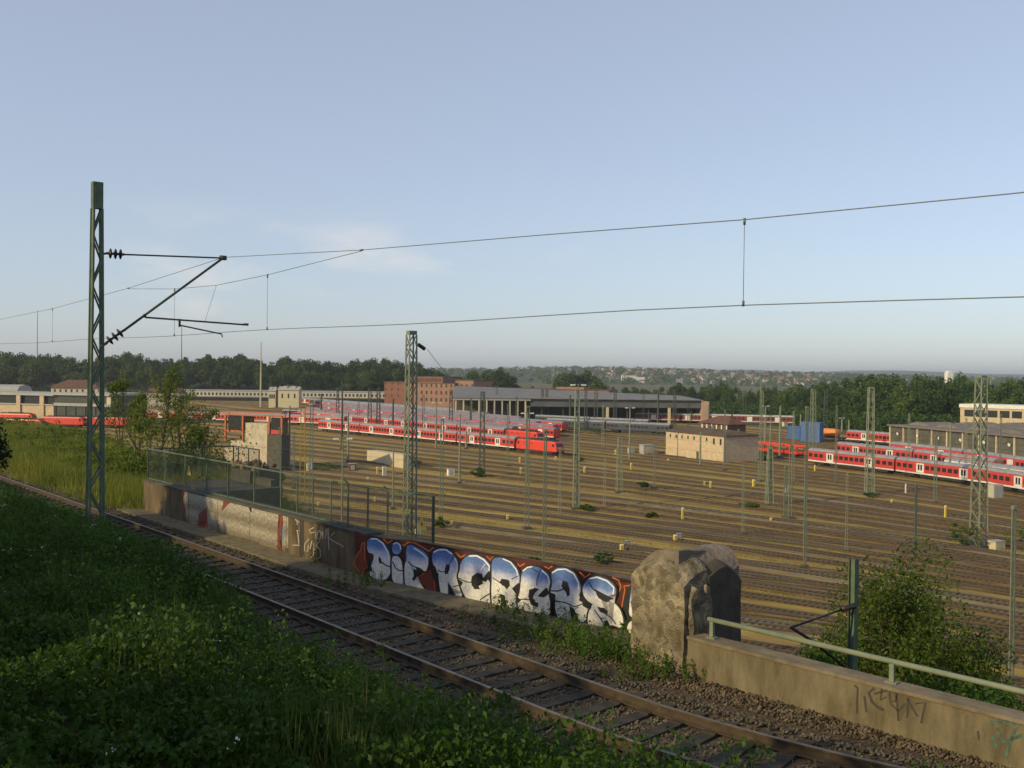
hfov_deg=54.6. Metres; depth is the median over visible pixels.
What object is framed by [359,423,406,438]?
railway coach
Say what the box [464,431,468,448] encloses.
steel mast
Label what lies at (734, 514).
siding track
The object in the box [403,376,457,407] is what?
brick block
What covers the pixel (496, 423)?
railway coach
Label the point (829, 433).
tank wagon
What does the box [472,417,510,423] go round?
railway coach
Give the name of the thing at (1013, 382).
broadleaf tree
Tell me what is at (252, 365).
broadleaf tree
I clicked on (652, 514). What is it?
yard shrub
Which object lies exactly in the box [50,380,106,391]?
hip roof house
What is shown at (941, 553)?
turnout track
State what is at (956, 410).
broadleaf tree
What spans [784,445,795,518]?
twin channel mast
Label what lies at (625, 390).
broadleaf tree
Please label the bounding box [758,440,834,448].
siding track
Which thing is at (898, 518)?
siding track
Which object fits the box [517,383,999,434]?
plain ground
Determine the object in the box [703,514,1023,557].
turnout track
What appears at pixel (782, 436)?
siding track
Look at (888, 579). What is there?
turnout track
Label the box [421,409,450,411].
railway coach
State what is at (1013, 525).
twin channel mast
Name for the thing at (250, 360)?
broadleaf tree
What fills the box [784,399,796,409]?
broadleaf tree
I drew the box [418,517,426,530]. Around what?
warning sign
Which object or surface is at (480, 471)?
yard shrub
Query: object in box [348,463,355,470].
equipment cabinet
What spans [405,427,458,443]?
railway coach
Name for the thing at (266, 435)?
ruined cabin
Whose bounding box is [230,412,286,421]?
railway coach
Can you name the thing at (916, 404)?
broadleaf tree
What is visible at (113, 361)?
broadleaf tree
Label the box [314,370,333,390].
broadleaf tree
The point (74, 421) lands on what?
electric locomotive
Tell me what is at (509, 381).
broadleaf tree
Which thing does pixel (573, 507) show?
lattice tower
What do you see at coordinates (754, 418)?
railway coach
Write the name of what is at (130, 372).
broadleaf tree
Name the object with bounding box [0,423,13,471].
leafy bush
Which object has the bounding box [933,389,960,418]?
broadleaf tree
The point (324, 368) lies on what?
broadleaf tree
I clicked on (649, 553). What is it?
turnout track
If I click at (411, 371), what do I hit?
broadleaf tree
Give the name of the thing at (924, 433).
glazed shed
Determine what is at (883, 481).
siding track
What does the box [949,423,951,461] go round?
steel mast
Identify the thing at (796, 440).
siding track
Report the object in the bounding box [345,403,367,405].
railway coach
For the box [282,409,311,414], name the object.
railway coach
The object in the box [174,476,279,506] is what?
bridge abutment
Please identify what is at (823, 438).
siding track
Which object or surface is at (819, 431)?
blue container
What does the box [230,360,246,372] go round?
broadleaf tree
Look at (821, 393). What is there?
broadleaf tree
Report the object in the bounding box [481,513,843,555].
turnout track
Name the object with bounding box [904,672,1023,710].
leafy bush
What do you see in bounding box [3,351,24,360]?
broadleaf tree
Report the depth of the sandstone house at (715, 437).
252.33 m
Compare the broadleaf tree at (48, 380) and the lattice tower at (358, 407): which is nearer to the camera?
the lattice tower at (358, 407)
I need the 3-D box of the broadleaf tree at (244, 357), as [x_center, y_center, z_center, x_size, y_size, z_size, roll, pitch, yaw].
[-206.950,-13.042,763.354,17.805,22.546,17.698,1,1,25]
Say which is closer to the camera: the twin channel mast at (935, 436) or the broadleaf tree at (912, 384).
the twin channel mast at (935, 436)
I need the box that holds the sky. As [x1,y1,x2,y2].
[0,0,1023,373]
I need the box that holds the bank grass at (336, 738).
[0,485,732,767]
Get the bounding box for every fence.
[147,448,434,542]
[153,445,259,478]
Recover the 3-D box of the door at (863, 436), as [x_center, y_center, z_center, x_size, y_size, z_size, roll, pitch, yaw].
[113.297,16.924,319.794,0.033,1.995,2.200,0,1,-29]
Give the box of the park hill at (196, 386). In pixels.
[17,377,378,400]
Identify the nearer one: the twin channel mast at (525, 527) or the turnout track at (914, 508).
the twin channel mast at (525, 527)
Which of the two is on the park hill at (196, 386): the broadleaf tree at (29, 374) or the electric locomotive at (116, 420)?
the broadleaf tree at (29, 374)
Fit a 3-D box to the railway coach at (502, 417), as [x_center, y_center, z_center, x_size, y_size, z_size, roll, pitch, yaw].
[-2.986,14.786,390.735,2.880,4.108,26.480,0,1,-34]
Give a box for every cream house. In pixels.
[268,387,277,407]
[278,386,301,407]
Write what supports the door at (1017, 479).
in the railway coach at (1006, 477)
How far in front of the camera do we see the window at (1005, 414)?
334.60 m
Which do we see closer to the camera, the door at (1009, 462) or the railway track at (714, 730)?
the railway track at (714, 730)
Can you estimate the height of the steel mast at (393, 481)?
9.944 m
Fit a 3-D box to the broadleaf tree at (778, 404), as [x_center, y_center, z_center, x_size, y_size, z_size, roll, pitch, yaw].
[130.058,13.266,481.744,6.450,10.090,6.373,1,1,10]
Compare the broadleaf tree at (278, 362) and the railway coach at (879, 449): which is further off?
the broadleaf tree at (278, 362)
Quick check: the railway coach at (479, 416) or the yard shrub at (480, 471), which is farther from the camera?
the railway coach at (479, 416)
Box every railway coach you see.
[146,410,174,419]
[177,411,230,421]
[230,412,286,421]
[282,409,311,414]
[286,414,347,424]
[298,408,327,411]
[302,398,318,403]
[306,407,332,410]
[309,399,329,405]
[311,411,340,415]
[318,419,360,433]
[322,405,347,409]
[323,401,344,404]
[326,410,356,414]
[332,409,361,412]
[343,414,375,423]
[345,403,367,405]
[347,407,374,411]
[356,413,389,417]
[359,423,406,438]
[360,411,391,415]
[365,406,390,408]
[374,409,403,413]
[376,417,414,426]
[389,416,426,420]
[394,414,426,417]
[403,412,435,416]
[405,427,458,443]
[414,420,457,430]
[419,410,451,413]
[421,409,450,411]
[425,408,454,410]
[426,419,468,423]
[427,417,464,421]
[428,412,458,415]
[435,414,469,419]
[450,412,483,415]
[451,411,485,414]
[456,410,489,413]
[457,424,509,434]
[457,431,520,450]
[461,415,495,418]
[464,420,508,424]
[467,422,518,428]
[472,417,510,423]
[485,414,523,417]
[485,415,522,419]
[496,418,540,422]
[508,424,560,439]
[510,421,558,427]
[521,418,567,431]
[535,415,589,419]
[547,418,605,430]
[590,417,650,422]
[606,421,672,434]
[634,412,667,421]
[671,413,731,421]
[733,414,793,424]
[808,448,899,473]
[836,441,915,457]
[846,430,888,443]
[890,441,963,453]
[896,457,995,485]
[913,449,1003,463]
[944,457,1023,471]
[963,449,1023,466]
[991,468,1023,491]
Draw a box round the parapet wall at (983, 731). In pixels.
[687,633,1023,767]
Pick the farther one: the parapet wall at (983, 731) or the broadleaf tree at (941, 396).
the broadleaf tree at (941, 396)
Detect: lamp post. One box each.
[333,437,351,520]
[432,402,440,447]
[521,412,533,482]
[570,384,585,506]
[625,407,634,458]
[763,415,777,503]
[764,405,767,446]
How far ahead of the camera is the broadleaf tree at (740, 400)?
538.65 m
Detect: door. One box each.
[469,435,473,442]
[495,438,499,444]
[648,425,653,430]
[826,453,832,461]
[852,446,858,451]
[861,433,865,439]
[866,457,871,466]
[886,450,892,454]
[916,463,923,472]
[959,468,967,478]
[1007,459,1012,464]
[1014,476,1021,486]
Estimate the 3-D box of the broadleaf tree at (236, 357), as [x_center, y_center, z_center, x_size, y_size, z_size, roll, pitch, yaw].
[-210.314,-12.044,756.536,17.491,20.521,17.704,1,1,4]
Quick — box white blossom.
[0,500,469,754]
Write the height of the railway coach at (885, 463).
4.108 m
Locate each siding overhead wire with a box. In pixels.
[241,445,907,510]
[244,404,965,467]
[249,394,996,455]
[254,413,1019,484]
[255,399,1003,464]
[277,466,992,542]
[295,437,986,505]
[298,425,951,486]
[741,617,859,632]
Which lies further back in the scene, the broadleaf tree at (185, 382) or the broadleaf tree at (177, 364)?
the broadleaf tree at (177, 364)
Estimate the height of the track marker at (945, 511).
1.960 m
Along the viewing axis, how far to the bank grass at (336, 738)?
9.83 m
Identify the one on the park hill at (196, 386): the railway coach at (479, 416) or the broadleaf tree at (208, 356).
the broadleaf tree at (208, 356)
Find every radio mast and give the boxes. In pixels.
[37,311,37,355]
[181,326,181,359]
[260,342,261,406]
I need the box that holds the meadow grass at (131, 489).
[0,419,321,516]
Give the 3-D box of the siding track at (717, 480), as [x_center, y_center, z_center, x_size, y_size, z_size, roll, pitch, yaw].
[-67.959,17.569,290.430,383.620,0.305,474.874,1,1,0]
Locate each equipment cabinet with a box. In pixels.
[306,462,311,470]
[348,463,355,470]
[382,466,386,475]
[447,468,454,475]
[627,448,634,452]
[639,444,653,453]
[988,539,1004,549]
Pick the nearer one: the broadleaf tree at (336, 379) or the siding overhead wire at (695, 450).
the siding overhead wire at (695, 450)
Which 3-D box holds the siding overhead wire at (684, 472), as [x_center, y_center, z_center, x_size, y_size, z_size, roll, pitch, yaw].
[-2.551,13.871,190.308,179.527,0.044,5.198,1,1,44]
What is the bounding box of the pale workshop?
[0,384,31,390]
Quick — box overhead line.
[0,192,1023,343]
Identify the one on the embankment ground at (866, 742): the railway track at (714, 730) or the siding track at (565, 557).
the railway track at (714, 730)
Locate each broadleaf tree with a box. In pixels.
[0,352,21,369]
[0,361,16,383]
[0,366,23,384]
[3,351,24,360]
[7,355,32,380]
[17,352,43,360]
[18,362,45,387]
[28,358,43,367]
[29,353,51,360]
[31,365,54,387]
[37,359,53,369]
[45,355,65,369]
[49,366,66,383]
[51,359,66,372]
[60,372,79,381]
[64,361,80,374]
[65,356,81,369]
[73,370,96,381]
[78,364,87,373]
[82,359,87,365]
[104,354,120,364]
[105,356,126,368]
[117,364,139,387]
[118,351,135,360]
[121,353,143,365]
[135,361,152,372]
[143,357,160,367]
[144,363,159,373]
[151,358,167,372]
[161,364,169,374]
[164,369,192,387]
[166,360,185,372]
[176,357,192,368]
[179,367,196,388]
[180,362,198,375]
[193,361,210,375]
[195,367,210,387]
[199,354,219,364]
[203,358,217,371]
[208,364,227,389]
[216,355,229,363]
[216,366,243,389]
[217,358,234,370]
[226,355,246,362]
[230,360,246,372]
[236,353,249,363]
[236,366,255,389]
[246,359,262,372]
[247,358,263,366]
[251,371,270,387]
[252,365,269,374]
[263,362,274,372]
[269,366,280,376]
[269,370,287,387]
[275,355,292,368]
[279,357,301,365]
[280,363,293,375]
[284,368,301,386]
[291,362,302,373]
[296,370,318,390]
[299,359,319,376]
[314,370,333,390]
[317,361,336,376]
[325,373,341,390]
[333,363,345,370]
[336,365,353,383]
[339,373,357,390]
[346,362,360,377]
[353,369,377,390]
[354,357,377,367]
[360,360,380,373]
[368,372,389,390]
[371,359,393,374]
[380,357,396,375]
[386,370,404,380]
[390,365,404,379]
[392,359,411,368]
[404,366,418,375]
[415,362,427,374]
[417,366,426,375]
[425,367,434,375]
[428,370,445,375]
[463,370,483,379]
[479,366,505,387]
[501,372,521,387]
[551,370,579,388]
[573,370,601,387]
[589,378,609,389]
[621,387,631,392]
[632,388,643,393]
[643,389,653,393]
[668,382,687,395]
[686,386,697,397]
[695,390,707,400]
[700,384,712,397]
[705,395,715,409]
[707,384,722,405]
[711,380,729,391]
[720,387,736,403]
[730,386,742,399]
[735,392,753,406]
[749,393,757,407]
[755,385,770,400]
[756,393,770,405]
[763,385,777,403]
[770,392,781,405]
[776,389,793,404]
[776,401,784,407]
[778,387,792,395]
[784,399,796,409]
[787,383,804,399]
[793,386,810,408]
[795,400,806,410]
[805,393,820,409]
[809,383,818,395]
[814,396,836,414]
[816,386,832,398]
[818,379,830,391]
[820,394,838,411]
[823,381,839,391]
[833,378,855,397]
[833,392,853,414]
[840,392,864,414]
[844,384,866,404]
[848,374,866,390]
[855,374,890,410]
[859,395,880,414]
[861,374,875,386]
[863,381,889,416]
[873,374,892,392]
[879,386,911,417]
[883,373,907,391]
[891,394,921,419]
[893,379,915,397]
[907,391,927,414]
[908,373,922,389]
[911,373,928,384]
[915,388,942,417]
[919,376,951,399]
[922,394,949,415]
[929,377,954,400]
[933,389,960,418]
[937,376,952,386]
[944,371,967,390]
[948,394,973,418]
[950,377,970,399]
[962,391,973,403]
[963,378,979,390]
[964,384,977,397]
[968,393,994,403]
[976,384,999,401]
[982,382,996,391]
[985,396,999,403]
[990,382,1010,394]
[996,388,1019,402]
[999,393,1018,403]
[1002,398,1023,404]
[1003,383,1020,396]
[1003,385,1023,404]
[1004,376,1023,390]
[1017,377,1023,389]
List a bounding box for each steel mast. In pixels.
[289,406,291,470]
[340,390,343,448]
[346,413,349,461]
[390,449,395,508]
[392,399,393,424]
[457,414,461,483]
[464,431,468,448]
[470,399,471,419]
[569,395,570,415]
[657,390,658,422]
[698,432,700,464]
[777,406,782,457]
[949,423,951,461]
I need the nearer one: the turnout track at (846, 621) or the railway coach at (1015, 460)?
the turnout track at (846, 621)
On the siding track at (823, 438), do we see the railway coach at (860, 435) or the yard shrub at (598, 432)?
the railway coach at (860, 435)
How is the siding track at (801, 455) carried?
on the yard ground at (746, 634)
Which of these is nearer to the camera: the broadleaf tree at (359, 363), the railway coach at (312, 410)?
the railway coach at (312, 410)
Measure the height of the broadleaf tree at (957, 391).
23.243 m
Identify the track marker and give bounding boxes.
[681,507,683,518]
[944,505,946,517]
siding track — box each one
[67,426,1023,544]
[96,433,1023,551]
[105,426,1023,539]
[125,443,1023,560]
[146,451,1023,565]
[147,408,1023,510]
[148,426,1023,533]
[150,419,1023,524]
[152,422,1023,529]
[153,406,1023,506]
[185,406,1023,503]
[188,404,1023,499]
[199,402,1023,495]
[214,402,1020,491]
[217,421,1023,519]
[217,470,1023,581]
[228,402,806,459]
[231,466,1023,573]
[244,402,806,456]
[264,402,806,454]
[279,482,1023,589]
[282,489,1023,597]
[284,500,1023,611]
[288,424,1023,514]
[302,404,806,451]
[303,510,1023,621]
[371,528,1023,632]
[577,566,1023,642]
[663,422,845,437]
[674,425,888,445]
[674,426,839,442]
[741,602,1023,655]
[741,615,1023,668]
[741,638,1023,685]
[758,436,834,444]
[758,438,834,446]
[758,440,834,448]
[960,686,1023,706]
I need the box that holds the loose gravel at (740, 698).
[64,488,1011,767]
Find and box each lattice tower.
[336,389,339,412]
[357,396,359,415]
[367,388,371,422]
[376,388,380,423]
[402,331,425,539]
[449,389,452,420]
[477,392,486,476]
[515,396,517,415]
[557,447,561,516]
[571,389,580,509]
[583,390,586,430]
[594,388,597,417]
[601,405,603,447]
[602,456,606,508]
[613,389,616,417]
[614,437,623,492]
[672,389,675,428]
[739,464,745,533]
[743,390,745,414]
[756,390,763,481]
[762,447,775,505]
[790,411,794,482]
[806,389,815,448]
[823,390,827,427]
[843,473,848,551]
[863,387,876,493]
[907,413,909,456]
[963,375,988,548]
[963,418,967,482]
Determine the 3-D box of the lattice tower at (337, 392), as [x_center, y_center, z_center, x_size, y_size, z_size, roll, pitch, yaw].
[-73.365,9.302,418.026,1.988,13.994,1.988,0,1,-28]
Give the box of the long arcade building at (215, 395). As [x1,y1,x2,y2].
[184,389,383,402]
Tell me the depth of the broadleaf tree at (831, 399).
435.22 m
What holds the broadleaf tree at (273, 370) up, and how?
on the park hill at (196, 386)
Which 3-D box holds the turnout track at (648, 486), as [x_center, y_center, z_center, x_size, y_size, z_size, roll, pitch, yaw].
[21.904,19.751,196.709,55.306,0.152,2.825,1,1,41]
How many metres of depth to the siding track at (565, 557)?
114.50 m
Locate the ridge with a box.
[463,366,1023,379]
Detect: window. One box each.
[964,409,973,416]
[976,410,985,417]
[988,410,997,417]
[999,410,1009,418]
[1011,411,1021,418]
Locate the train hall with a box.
[451,386,708,422]
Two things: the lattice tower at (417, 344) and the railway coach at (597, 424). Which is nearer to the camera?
the lattice tower at (417, 344)
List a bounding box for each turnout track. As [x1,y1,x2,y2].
[417,480,671,505]
[442,528,842,576]
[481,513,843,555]
[505,554,847,598]
[533,474,746,496]
[541,467,753,488]
[547,515,925,560]
[547,553,1023,616]
[603,514,981,562]
[673,486,962,521]
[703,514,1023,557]
[738,558,1023,596]
[741,609,1023,650]
[741,616,1023,655]
[741,620,943,645]
[745,513,1023,549]
[773,595,1023,634]
[776,491,1023,523]
[810,536,1023,566]
[848,520,1023,545]
[861,557,1023,583]
[898,625,1023,647]
[934,588,1023,605]
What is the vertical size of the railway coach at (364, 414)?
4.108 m
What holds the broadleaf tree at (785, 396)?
on the plain ground at (650, 388)
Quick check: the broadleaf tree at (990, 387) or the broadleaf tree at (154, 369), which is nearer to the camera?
the broadleaf tree at (990, 387)
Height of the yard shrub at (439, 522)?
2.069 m
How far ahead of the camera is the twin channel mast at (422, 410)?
308.06 m
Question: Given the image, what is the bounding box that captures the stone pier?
[630,543,741,674]
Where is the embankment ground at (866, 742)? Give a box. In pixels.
[0,470,986,767]
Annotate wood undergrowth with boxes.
[32,387,959,431]
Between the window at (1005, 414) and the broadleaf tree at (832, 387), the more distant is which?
the broadleaf tree at (832, 387)
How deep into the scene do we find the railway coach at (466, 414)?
413.56 m
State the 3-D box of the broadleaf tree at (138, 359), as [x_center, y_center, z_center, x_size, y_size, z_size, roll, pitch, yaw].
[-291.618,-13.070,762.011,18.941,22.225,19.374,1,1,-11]
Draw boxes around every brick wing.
[384,381,407,404]
[455,380,492,386]
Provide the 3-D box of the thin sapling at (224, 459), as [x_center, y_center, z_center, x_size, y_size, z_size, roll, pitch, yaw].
[-17.718,6.399,60.115,2.178,4.308,2.044,0,1,-24]
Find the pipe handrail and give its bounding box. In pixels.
[705,617,1023,694]
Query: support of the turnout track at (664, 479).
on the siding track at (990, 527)
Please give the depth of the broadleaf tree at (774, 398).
519.40 m
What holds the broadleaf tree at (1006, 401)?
on the plain ground at (650, 388)
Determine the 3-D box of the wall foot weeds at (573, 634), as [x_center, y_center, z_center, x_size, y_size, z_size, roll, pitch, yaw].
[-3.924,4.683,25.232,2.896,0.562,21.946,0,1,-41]
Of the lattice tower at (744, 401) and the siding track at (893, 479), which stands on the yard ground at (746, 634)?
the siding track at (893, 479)
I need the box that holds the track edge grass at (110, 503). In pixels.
[0,461,140,512]
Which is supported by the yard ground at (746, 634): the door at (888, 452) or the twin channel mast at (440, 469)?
the twin channel mast at (440, 469)
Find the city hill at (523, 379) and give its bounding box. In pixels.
[161,370,998,387]
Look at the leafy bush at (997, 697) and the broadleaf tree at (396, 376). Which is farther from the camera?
the broadleaf tree at (396, 376)
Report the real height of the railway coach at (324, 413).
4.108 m
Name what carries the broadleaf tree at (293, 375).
on the park hill at (196, 386)
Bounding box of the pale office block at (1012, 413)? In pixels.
[959,403,1023,423]
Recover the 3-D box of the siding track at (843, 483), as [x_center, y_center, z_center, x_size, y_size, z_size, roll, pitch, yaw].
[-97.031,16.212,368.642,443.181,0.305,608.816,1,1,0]
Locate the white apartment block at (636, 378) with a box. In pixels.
[621,375,644,379]
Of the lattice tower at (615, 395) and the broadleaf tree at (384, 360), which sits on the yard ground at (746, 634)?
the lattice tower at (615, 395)
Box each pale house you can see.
[146,388,169,405]
[169,388,184,406]
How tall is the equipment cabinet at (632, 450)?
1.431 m
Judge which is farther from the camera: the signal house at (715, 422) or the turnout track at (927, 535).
the signal house at (715, 422)
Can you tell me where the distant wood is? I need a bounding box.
[157,365,1023,386]
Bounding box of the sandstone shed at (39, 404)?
[0,391,55,418]
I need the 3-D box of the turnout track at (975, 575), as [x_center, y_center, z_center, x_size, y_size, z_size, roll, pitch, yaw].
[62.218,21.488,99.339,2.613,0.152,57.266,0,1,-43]
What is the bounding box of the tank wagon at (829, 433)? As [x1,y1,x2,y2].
[824,428,845,440]
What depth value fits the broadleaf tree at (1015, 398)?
372.53 m
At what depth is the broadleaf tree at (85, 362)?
761.35 m
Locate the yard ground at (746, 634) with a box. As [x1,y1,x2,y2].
[60,402,1023,687]
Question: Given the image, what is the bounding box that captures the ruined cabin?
[224,409,296,470]
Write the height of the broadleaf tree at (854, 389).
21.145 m
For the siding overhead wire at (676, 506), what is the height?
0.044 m
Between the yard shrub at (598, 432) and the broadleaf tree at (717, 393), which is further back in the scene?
the broadleaf tree at (717, 393)
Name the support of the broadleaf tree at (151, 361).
on the park hill at (196, 386)
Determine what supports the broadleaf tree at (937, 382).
on the plain ground at (650, 388)
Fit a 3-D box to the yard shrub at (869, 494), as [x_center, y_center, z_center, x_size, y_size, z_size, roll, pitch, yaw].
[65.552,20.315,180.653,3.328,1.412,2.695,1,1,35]
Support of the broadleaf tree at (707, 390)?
on the plain ground at (650, 388)
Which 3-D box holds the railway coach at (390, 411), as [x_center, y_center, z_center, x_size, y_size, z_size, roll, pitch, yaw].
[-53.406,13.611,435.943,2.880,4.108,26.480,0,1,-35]
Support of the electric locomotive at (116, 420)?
on the siding track at (898, 518)
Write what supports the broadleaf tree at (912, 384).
on the plain ground at (650, 388)
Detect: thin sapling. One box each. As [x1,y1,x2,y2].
[96,369,141,447]
[122,389,162,456]
[136,362,189,458]
[146,368,216,460]
[182,408,223,459]
[211,456,232,473]
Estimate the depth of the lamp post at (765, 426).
295.86 m
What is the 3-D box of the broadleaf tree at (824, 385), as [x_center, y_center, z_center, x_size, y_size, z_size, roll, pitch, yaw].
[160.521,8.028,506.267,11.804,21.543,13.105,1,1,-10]
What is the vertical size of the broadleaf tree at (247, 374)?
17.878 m
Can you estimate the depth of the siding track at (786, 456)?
327.35 m
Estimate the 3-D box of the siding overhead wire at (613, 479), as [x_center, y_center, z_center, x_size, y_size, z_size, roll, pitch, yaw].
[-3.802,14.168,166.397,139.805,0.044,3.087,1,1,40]
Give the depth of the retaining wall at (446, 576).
24.09 m
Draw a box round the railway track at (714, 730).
[0,474,926,767]
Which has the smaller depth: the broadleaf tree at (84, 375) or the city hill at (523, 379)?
the broadleaf tree at (84, 375)
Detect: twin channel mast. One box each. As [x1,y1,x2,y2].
[278,427,280,486]
[298,406,305,505]
[309,400,314,510]
[422,395,424,427]
[438,419,444,526]
[505,404,509,465]
[522,406,531,529]
[542,429,546,560]
[651,442,657,488]
[722,410,726,470]
[781,466,786,517]
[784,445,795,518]
[800,406,808,568]
[833,406,837,482]
[911,483,917,550]
[930,435,939,502]
[999,414,1001,463]
[1004,506,1018,680]
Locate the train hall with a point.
(555, 402)
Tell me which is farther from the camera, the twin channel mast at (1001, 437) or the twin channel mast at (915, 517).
the twin channel mast at (1001, 437)
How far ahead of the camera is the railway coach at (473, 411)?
437.55 m
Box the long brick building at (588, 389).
[496,387,615,392]
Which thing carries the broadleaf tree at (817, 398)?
on the plain ground at (650, 388)
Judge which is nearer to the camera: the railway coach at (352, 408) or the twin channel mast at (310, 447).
the twin channel mast at (310, 447)
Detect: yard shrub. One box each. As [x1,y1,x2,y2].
[313,462,345,469]
[435,516,448,527]
[469,467,485,475]
[579,504,595,510]
[589,428,601,435]
[593,552,614,563]
[637,481,648,487]
[645,511,657,516]
[738,502,759,506]
[863,492,880,497]
[947,522,983,545]
[1003,522,1023,544]
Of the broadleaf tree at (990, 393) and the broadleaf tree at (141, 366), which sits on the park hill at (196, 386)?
the broadleaf tree at (141, 366)
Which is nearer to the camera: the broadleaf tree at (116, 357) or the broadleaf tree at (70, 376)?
the broadleaf tree at (70, 376)
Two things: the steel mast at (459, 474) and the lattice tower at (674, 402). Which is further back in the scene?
the lattice tower at (674, 402)
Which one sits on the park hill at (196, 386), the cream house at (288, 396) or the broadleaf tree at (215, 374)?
the broadleaf tree at (215, 374)
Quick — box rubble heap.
[232,459,278,485]
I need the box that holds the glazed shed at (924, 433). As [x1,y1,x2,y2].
[886,422,1023,456]
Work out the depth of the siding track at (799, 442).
322.85 m
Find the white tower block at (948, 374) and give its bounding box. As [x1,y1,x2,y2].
[944,371,953,382]
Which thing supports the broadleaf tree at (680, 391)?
on the plain ground at (650, 388)
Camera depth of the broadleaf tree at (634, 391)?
700.53 m
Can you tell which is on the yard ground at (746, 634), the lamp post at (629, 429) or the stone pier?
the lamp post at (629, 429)
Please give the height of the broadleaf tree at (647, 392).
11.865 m
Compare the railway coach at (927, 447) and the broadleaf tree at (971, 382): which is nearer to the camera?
the railway coach at (927, 447)
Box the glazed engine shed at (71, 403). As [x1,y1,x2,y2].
[52,392,146,415]
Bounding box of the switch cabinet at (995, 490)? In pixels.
[988,484,1002,497]
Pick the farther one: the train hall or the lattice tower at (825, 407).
the train hall
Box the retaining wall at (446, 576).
[117,479,631,647]
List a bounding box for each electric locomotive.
[0,412,36,419]
[5,417,45,423]
[42,415,86,426]
[66,415,98,426]
[95,416,128,427]
[505,428,543,437]
[516,437,563,454]
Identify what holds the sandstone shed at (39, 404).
on the yard ground at (746, 634)
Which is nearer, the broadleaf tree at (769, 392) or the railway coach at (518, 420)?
the railway coach at (518, 420)
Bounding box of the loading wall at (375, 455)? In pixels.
[367,450,411,468]
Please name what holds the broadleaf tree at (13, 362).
on the park hill at (196, 386)
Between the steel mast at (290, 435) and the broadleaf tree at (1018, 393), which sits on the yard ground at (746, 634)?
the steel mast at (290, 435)
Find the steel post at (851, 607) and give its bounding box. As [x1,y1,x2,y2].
[790,558,858,670]
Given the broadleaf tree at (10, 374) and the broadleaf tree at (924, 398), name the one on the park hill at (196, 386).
the broadleaf tree at (10, 374)
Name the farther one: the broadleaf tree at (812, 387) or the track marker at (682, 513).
the broadleaf tree at (812, 387)
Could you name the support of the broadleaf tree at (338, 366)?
on the park hill at (196, 386)
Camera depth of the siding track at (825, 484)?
203.67 m
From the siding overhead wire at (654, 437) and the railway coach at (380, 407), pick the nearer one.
the siding overhead wire at (654, 437)
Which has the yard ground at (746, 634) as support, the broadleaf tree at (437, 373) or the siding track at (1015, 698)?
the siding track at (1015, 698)
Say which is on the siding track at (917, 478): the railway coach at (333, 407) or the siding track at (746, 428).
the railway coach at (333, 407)
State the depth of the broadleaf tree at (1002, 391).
392.12 m
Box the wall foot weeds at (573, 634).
[276,538,705,683]
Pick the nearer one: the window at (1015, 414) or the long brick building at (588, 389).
the window at (1015, 414)
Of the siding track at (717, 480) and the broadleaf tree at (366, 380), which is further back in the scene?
the broadleaf tree at (366, 380)
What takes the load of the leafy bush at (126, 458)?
on the embankment ground at (866, 742)
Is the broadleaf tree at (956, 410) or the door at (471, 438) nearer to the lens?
the door at (471, 438)
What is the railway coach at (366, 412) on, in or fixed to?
on the siding track at (893, 479)
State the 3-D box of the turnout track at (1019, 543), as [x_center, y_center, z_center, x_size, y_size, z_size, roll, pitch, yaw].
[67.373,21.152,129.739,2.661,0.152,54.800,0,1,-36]
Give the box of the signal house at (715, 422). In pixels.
[697,416,746,431]
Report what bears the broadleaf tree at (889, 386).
on the plain ground at (650, 388)
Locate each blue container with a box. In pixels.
[787,426,800,439]
[800,421,823,442]
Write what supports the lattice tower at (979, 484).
on the yard ground at (746, 634)
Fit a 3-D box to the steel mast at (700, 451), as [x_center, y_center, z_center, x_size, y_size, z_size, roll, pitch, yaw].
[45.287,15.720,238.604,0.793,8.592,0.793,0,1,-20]
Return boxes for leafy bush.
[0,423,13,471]
[1,434,80,446]
[33,436,127,445]
[54,451,137,466]
[56,398,218,472]
[92,454,186,477]
[129,415,257,472]
[145,448,223,469]
[796,645,841,665]
[800,535,1016,701]
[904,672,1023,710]
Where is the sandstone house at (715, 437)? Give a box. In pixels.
[663,426,760,461]
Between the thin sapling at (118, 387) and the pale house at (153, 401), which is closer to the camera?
the thin sapling at (118, 387)
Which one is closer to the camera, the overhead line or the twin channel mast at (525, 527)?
the overhead line
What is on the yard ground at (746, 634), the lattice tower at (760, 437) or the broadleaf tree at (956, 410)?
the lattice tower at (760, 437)
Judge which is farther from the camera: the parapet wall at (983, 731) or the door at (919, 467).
the door at (919, 467)
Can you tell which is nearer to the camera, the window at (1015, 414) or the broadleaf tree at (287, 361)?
the window at (1015, 414)
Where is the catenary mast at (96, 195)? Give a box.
[85,181,248,525]

